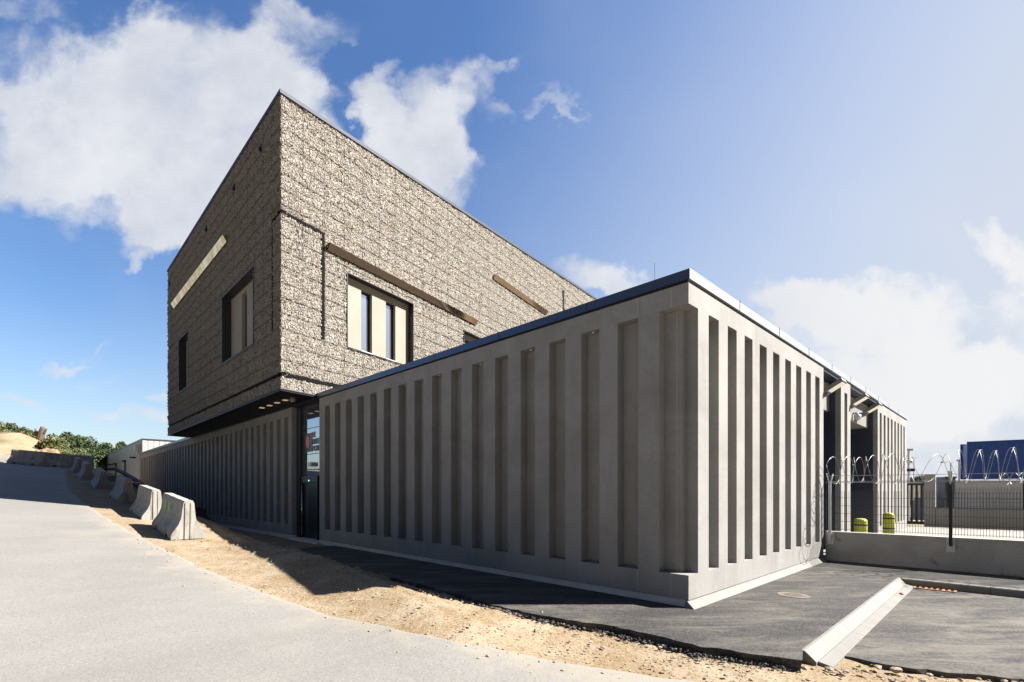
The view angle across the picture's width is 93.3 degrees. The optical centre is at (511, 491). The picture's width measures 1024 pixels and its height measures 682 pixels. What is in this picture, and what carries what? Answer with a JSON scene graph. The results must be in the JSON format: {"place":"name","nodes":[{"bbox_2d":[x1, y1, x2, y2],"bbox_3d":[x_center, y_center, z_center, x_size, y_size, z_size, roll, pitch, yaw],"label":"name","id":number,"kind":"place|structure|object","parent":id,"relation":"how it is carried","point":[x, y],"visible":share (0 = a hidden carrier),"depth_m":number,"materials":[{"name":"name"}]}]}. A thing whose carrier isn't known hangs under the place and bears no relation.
{"place":"outdoors","nodes":[
{"label":"outdoors","id":0,"kind":"place"},
{"bbox_2d":[0,455,7,461],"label":"side road","id":1,"kind":"structure","parent":0,"point":[3,458],"depth_m":37.52,"materials":[{"name":"grey asphalt"}]},
{"bbox_2d":[0,462,694,681],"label":"road","id":2,"kind":"structure","parent":0,"point":[82,599],"depth_m":5.71,"materials":[{"name":"grey asphalt"}]},
{"bbox_2d":[6,449,50,465],"bbox_3d":[-30.818,-2.143,30.871,2.442,0.900,0.699,5,1,6],"label":"road barrier","id":3,"kind":"object","parent":2,"relation":"on","point":[28,457],"visible":1,"depth_m":30.68,"materials":[{"name":"concrete"}]},
{"bbox_2d":[49,453,93,468],"bbox_3d":[-29.222,-1.990,31.962,2.442,0.900,0.699,5,-2,-22],"label":"road barrier","id":4,"kind":"object","parent":2,"relation":"on","point":[58,460],"visible":0.46,"depth_m":31.69,"materials":[{"name":"concrete"}]},
{"bbox_2d":[0,432,923,549],"bbox_3d":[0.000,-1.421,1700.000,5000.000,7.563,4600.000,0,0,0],"label":"ground","id":5,"kind":"structure","parent":0,"point":[9,441],"depth_m":40.83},
{"bbox_2d":[0,421,6,432],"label":"bush","id":6,"kind":"object","parent":5,"relation":"on","point":[2,428],"visible":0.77,"depth_m":44.33,"materials":[{"name":"green plant"}]},
{"bbox_2d":[6,422,32,432],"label":"tree","id":7,"kind":"object","parent":5,"relation":"on","point":[14,427],"visible":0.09,"depth_m":61.99,"materials":[{"name":"green plant"}]},
{"bbox_2d":[8,430,30,436],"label":"bush","id":8,"kind":"object","parent":5,"relation":"on","point":[19,431],"visible":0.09,"depth_m":46.80,"materials":[{"name":"green plant"}]},
{"bbox_2d":[25,432,35,438],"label":"bush","id":9,"kind":"object","parent":5,"relation":"on","point":[29,433],"visible":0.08,"depth_m":46.02,"materials":[{"name":"green plant"}]},
{"bbox_2d":[34,426,46,440],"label":"tree stump","id":10,"kind":"object","parent":5,"relation":"on","point":[41,433],"visible":0.89,"depth_m":42.88,"materials":[{"name":"brown wood"}]},
{"bbox_2d":[35,448,59,452],"bbox_3d":[-32.200,-2.023,33.400,5.200,1.978,2.860,0,0,0],"label":"sand heap","id":11,"kind":"object","parent":5,"relation":"on","point":[48,450],"visible":0.11,"depth_m":33.24,"materials":[{"name":"beige sand"}]},
{"bbox_2d":[36,433,65,450],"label":"bush","id":12,"kind":"object","parent":5,"relation":"on","point":[48,442],"visible":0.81,"depth_m":41.92,"materials":[{"name":"green plant"}]},
{"bbox_2d":[50,446,64,453],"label":"bush","id":13,"kind":"object","parent":5,"relation":"on","point":[57,447],"visible":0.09,"depth_m":40.30,"materials":[{"name":"green plant"}]},
{"bbox_2d":[49,436,69,450],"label":"bush","id":14,"kind":"object","parent":5,"relation":"on","point":[67,445],"visible":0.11,"depth_m":44.23,"materials":[{"name":"green plant"}]},
{"bbox_2d":[63,436,76,449],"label":"tree","id":15,"kind":"object","parent":5,"relation":"on","point":[72,443],"visible":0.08,"depth_m":72.58,"materials":[{"name":"green plant"}]},
{"bbox_2d":[59,431,87,452],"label":"tree","id":16,"kind":"object","parent":5,"relation":"on","point":[81,440],"visible":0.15,"depth_m":84.99,"materials":[{"name":"green plant"}]},
{"bbox_2d":[65,446,86,452],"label":"tree","id":17,"kind":"object","parent":5,"relation":"on","point":[79,449],"visible":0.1,"depth_m":70.06,"materials":[{"name":"green plant"}]},
{"bbox_2d":[58,436,99,454],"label":"tree","id":18,"kind":"object","parent":5,"relation":"on","point":[89,446],"visible":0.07,"depth_m":89.84,"materials":[{"name":"green plant"}]},
{"bbox_2d":[66,449,92,455],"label":"tree","id":19,"kind":"object","parent":5,"relation":"on","point":[80,452],"visible":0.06,"depth_m":66.47,"materials":[{"name":"green plant"}]},
{"bbox_2d":[72,436,111,455],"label":"tree","id":20,"kind":"object","parent":5,"relation":"on","point":[100,449],"visible":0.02,"depth_m":92.33,"materials":[{"name":"green plant"}]},
{"bbox_2d":[78,453,105,469],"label":"tree","id":21,"kind":"object","parent":5,"relation":"on","point":[96,465],"visible":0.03,"depth_m":66.78,"materials":[{"name":"green plant"}]},
{"bbox_2d":[92,450,110,470],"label":"tree","id":22,"kind":"object","parent":5,"relation":"on","point":[101,460],"visible":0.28,"depth_m":73.84,"materials":[{"name":"green plant"}]},
{"bbox_2d":[93,442,114,451],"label":"tree","id":23,"kind":"object","parent":5,"relation":"on","point":[109,446],"visible":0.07,"depth_m":96.31,"materials":[{"name":"green plant"}]},
{"bbox_2d":[97,442,125,450],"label":"tree","id":24,"kind":"object","parent":5,"relation":"on","point":[119,447],"visible":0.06,"depth_m":99.41,"materials":[{"name":"green plant"}]},
{"bbox_2d":[115,441,125,447],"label":"tree","id":25,"kind":"object","parent":5,"relation":"on","point":[122,443],"visible":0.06,"depth_m":105.77,"materials":[{"name":"green plant"}]},
{"bbox_2d":[106,438,175,478],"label":"warehouse","id":26,"kind":"structure","parent":5,"relation":"on","point":[125,458],"depth_m":57.34,"materials":[{"name":"white metal"}]},
{"bbox_2d":[107,476,210,519],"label":"soil berm","id":27,"kind":"structure","parent":5,"relation":"on","point":[201,512],"depth_m":27.16,"materials":[{"name":"beige soil"}]},
{"bbox_2d":[139,88,907,609],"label":"storage building","id":28,"kind":"structure","parent":5,"relation":"on","point":[371,350],"depth_m":13.86,"materials":[{"name":"concrete"}]},
{"bbox_2d":[178,331,188,392],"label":"window","id":29,"kind":"structure","parent":28,"relation":"in","point":[183,346],"depth_m":26.61,"materials":[{"name":"grey glass"}]},
{"bbox_2d":[222,266,253,363],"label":"window","id":30,"kind":"structure","parent":28,"relation":"in","point":[237,303],"depth_m":19.97,"materials":[{"name":"grey"}]},
{"bbox_2d":[301,483,315,538],"bbox_3d":[-7.548,0.718,18.056,1.354,2.065,0.159,0,0,45],"label":"door","id":31,"kind":"structure","parent":28,"relation":"in","point":[309,489],"depth_m":18.11,"materials":[{"name":"black paint"}]},
{"bbox_2d":[346,272,413,364],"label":"window","id":32,"kind":"structure","parent":28,"relation":"in","point":[380,323],"depth_m":19.75,"materials":[{"name":"grey"}]},
{"bbox_2d":[463,330,479,343],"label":"window","id":33,"kind":"structure","parent":28,"relation":"in","point":[468,337],"depth_m":25.04,"materials":[{"name":"grey glass"}]},
{"bbox_2d":[907,449,914,520],"bbox_3d":[20.951,-0.278,25.480,0.420,3.915,0.240,0,0,0],"label":"camera mast","id":34,"kind":"object","parent":5,"relation":"on","point":[909,461],"visible":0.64,"depth_m":25.45,"materials":[{"name":"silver metal"}]},
{"bbox_2d":[910,457,916,499],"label":"street lamp","id":35,"kind":"object","parent":5,"relation":"on","point":[913,476],"visible":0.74,"depth_m":45.00,"materials":[{"name":"silver metal"}]},
{"bbox_2d":[910,482,921,497],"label":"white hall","id":36,"kind":"structure","parent":5,"relation":"on","point":[918,489],"depth_m":60.00,"materials":[{"name":"white"}]},
{"bbox_2d":[910,475,923,481],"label":"tree","id":37,"kind":"object","parent":5,"relation":"on","point":[918,477],"visible":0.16,"depth_m":118.46,"materials":[{"name":"green plant"}]},
{"bbox_2d":[913,500,937,519],"bbox_3d":[25.314,1.157,29.730,0.306,1.247,1.740,0,0,0],"label":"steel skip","id":38,"kind":"object","parent":5,"relation":"on","point":[919,509],"visible":0.23,"depth_m":29.96,"materials":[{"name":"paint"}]},
{"bbox_2d":[914,498,945,506],"bbox_3d":[26.109,1.083,30.230,0.529,1.394,1.740,0,0,0],"label":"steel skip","id":39,"kind":"object","parent":5,"relation":"on","point":[942,501],"visible":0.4,"depth_m":29.40,"materials":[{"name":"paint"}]},
{"bbox_2d":[922,476,956,506],"bbox_3d":[27.124,0.435,30.730,0.727,2.690,1.740,0,0,0],"label":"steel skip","id":40,"kind":"object","parent":5,"relation":"on","point":[942,485],"visible":0.37,"depth_m":30.03,"materials":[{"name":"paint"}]},
{"bbox_2d":[940,461,953,475],"bbox_3d":[35.999,-0.179,40.000,0.870,4.558,0.300,0,0,0],"label":"street lamp","id":41,"kind":"object","parent":5,"relation":"on","point":[950,464],"visible":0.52,"depth_m":39.88,"materials":[{"name":"silver metal"}]},
{"bbox_2d":[956,459,961,479],"bbox_3d":[33.517,-0.132,36.000,0.650,4.464,0.300,0,0,0],"label":"street lamp","id":42,"kind":"object","parent":5,"relation":"on","point":[958,460],"visible":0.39,"depth_m":35.95,"materials":[{"name":"silver metal"}]},
{"bbox_2d":[924,475,1022,530],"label":"yard wall","id":43,"kind":"structure","parent":5,"relation":"on","point":[975,518],"depth_m":22.61,"materials":[{"name":"concrete"}]},
{"bbox_2d":[907,483,923,524],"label":"gate","id":44,"kind":"structure","parent":43,"relation":"attached to","point":[921,521],"depth_m":24.14,"materials":[{"name":"black metal"}]},
{"bbox_2d":[939,473,1023,507],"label":"fence","id":45,"kind":"object","parent":43,"relation":"on","point":[1001,502],"visible":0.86,"depth_m":22.31,"materials":[{"name":"grey metal"}]},
{"bbox_2d":[954,480,1023,508],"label":"shipping container","id":46,"kind":"object","parent":5,"relation":"on","point":[991,488],"depth_m":33.24,"materials":[{"name":"grey metal"}]},
{"bbox_2d":[960,439,1023,478],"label":"shipping container","id":47,"kind":"object","parent":46,"relation":"on","point":[988,448],"visible":0.94,"depth_m":33.31,"materials":[{"name":"blue metal"}]},
{"bbox_2d":[0,0,1023,480],"label":"sky","id":48,"kind":"structure","parent":0,"point":[850,173],"materials":[{"name":"blue"}]},
{"bbox_2d":[66,470,996,681],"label":"dirt verge","id":49,"kind":"structure","parent":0,"point":[448,616],"depth_m":6.80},
{"bbox_2d":[64,455,74,467],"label":"road barrier","id":50,"kind":"object","parent":49,"relation":"on","point":[69,464],"visible":0.51,"depth_m":30.99,"materials":[{"name":"concrete"}]},
{"bbox_2d":[70,457,81,472],"bbox_3d":[-26.484,-1.581,29.498,2.442,0.900,0.698,8,5,45],"label":"road barrier","id":51,"kind":"object","parent":49,"relation":"on","point":[76,466],"visible":0.66,"depth_m":28.65,"materials":[{"name":"concrete"}]},
{"bbox_2d":[77,461,93,479],"bbox_3d":[-23.430,-1.136,26.605,2.442,0.900,0.698,9,6,44],"label":"road barrier","id":52,"kind":"object","parent":49,"relation":"on","point":[85,472],"visible":0.86,"depth_m":25.81,"materials":[{"name":"concrete"}]},
{"bbox_2d":[90,467,114,488],"bbox_3d":[-20.161,-0.625,23.753,0.762,0.900,2.491,0,7,-45],"label":"road barrier","id":53,"kind":"object","parent":49,"relation":"on","point":[99,480],"visible":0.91,"depth_m":22.97,"materials":[{"name":"concrete"}]},
{"bbox_2d":[109,475,141,502],"bbox_3d":[-15.137,-0.103,18.901,2.491,0.900,0.762,6,5,45],"label":"road barrier","id":54,"kind":"object","parent":49,"relation":"on","point":[122,491],"visible":0.94,"depth_m":18.13,"materials":[{"name":"concrete"}]},
{"bbox_2d":[107,467,144,484],"bbox_3d":[-20.410,-0.573,25.695,15.242,1.832,0.342,0,0,45],"label":"drain pipe","id":55,"kind":"object","parent":49,"relation":"on","point":[126,474],"visible":0.67,"depth_m":25.55,"materials":[{"name":"plastic"}]},
{"bbox_2d":[129,485,161,519],"bbox_3d":[-11.313,0.324,15.057,2.442,0.900,0.698,6,4,45],"label":"road barrier","id":56,"kind":"object","parent":49,"relation":"on","point":[147,503],"visible":0.81,"depth_m":14.29,"materials":[{"name":"concrete"}]},
{"bbox_2d":[152,493,204,539],"bbox_3d":[-8.473,0.585,12.236,2.442,0.900,0.699,6,5,45],"label":"road barrier","id":57,"kind":"object","parent":49,"relation":"on","point":[175,517],"visible":1,"depth_m":11.53,"materials":[{"name":"concrete"}]},
{"bbox_2d":[63,489,1015,681],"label":"loose pebbles","id":58,"kind":"object","parent":49,"relation":"on","point":[829,668],"visible":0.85,"depth_m":5.52,"materials":[{"name":"stone"}]},
{"bbox_2d":[300,548,800,672],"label":"asphalt crumbs","id":59,"kind":"object","parent":49,"relation":"on","point":[665,646],"visible":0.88,"depth_m":5.98,"materials":[{"name":"black asphalt"}]},
{"bbox_2d":[890,667,902,673],"bbox_3d":[4.165,1.939,5.238,0.114,0.074,0.107,0,0,16],"label":"stone","id":60,"kind":"object","parent":49,"relation":"on","point":[896,670],"visible":1,"depth_m":5.21,"materials":[{"name":"beige stone"}]},
{"bbox_2d":[303,545,1023,672],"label":"pavement","id":61,"kind":"structure","parent":0,"point":[766,623],"depth_m":7.75,"materials":[{"name":"grey asphalt"}]},
{"bbox_2d":[777,592,810,597],"bbox_3d":[4.880,1.806,8.370,0.500,0.029,0.497,0,0,0],"label":"manhole cover","id":62,"kind":"object","parent":61,"relation":"on","point":[793,594],"visible":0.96,"depth_m":8.36,"materials":[{"name":"metal"}]},
{"bbox_2d":[801,577,913,668],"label":"kerb","id":63,"kind":"structure","parent":61,"relation":"on","point":[834,645],"depth_m":6.58,"materials":[{"name":"concrete"}]},
{"bbox_2d":[825,531,1023,576],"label":"wall","id":64,"kind":"structure","parent":61,"relation":"on","point":[992,556],"depth_m":11.20,"materials":[{"name":"concrete"}]},
{"bbox_2d":[826,447,1023,551],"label":"fence","id":65,"kind":"object","parent":64,"relation":"on","point":[950,543],"visible":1,"depth_m":11.13,"materials":[{"name":"grey metal"}]},
{"bbox_2d":[902,578,1023,597],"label":"kerb","id":66,"kind":"structure","parent":61,"relation":"on","point":[1001,591],"depth_m":9.26,"materials":[{"name":"concrete"}]},
{"bbox_2d":[823,526,1023,556],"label":"yard","id":67,"kind":"structure","parent":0,"point":[972,533],"depth_m":19.67,"materials":[{"name":"concrete"}]},
{"bbox_2d":[853,518,867,532],"bbox_3d":[9.520,1.208,13.200,0.320,0.944,0.320,0,0,0],"label":"bollard","id":68,"kind":"object","parent":67,"relation":"on","point":[855,524],"visible":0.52,"depth_m":13.09,"materials":[{"name":"yellow plastic"}]},
{"bbox_2d":[882,513,894,533],"bbox_3d":[12.080,1.183,15.500,0.320,0.994,0.320,0,0,0],"label":"bollard","id":69,"kind":"object","parent":67,"relation":"on","point":[891,521],"visible":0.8,"depth_m":15.37,"materials":[{"name":"yellow plastic"}]},
{"bbox_2d":[845,587,1023,681],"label":"parking asphalt","id":70,"kind":"structure","parent":0,"point":[965,635],"depth_m":6.38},
{"bbox_2d":[913,585,956,592],"bbox_3d":[8.296,1.956,9.485,0.640,0.088,0.270,0,0,45],"label":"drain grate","id":71,"kind":"object","parent":70,"relation":"on","point":[937,589],"visible":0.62,"depth_m":9.45,"materials":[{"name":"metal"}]}
]}

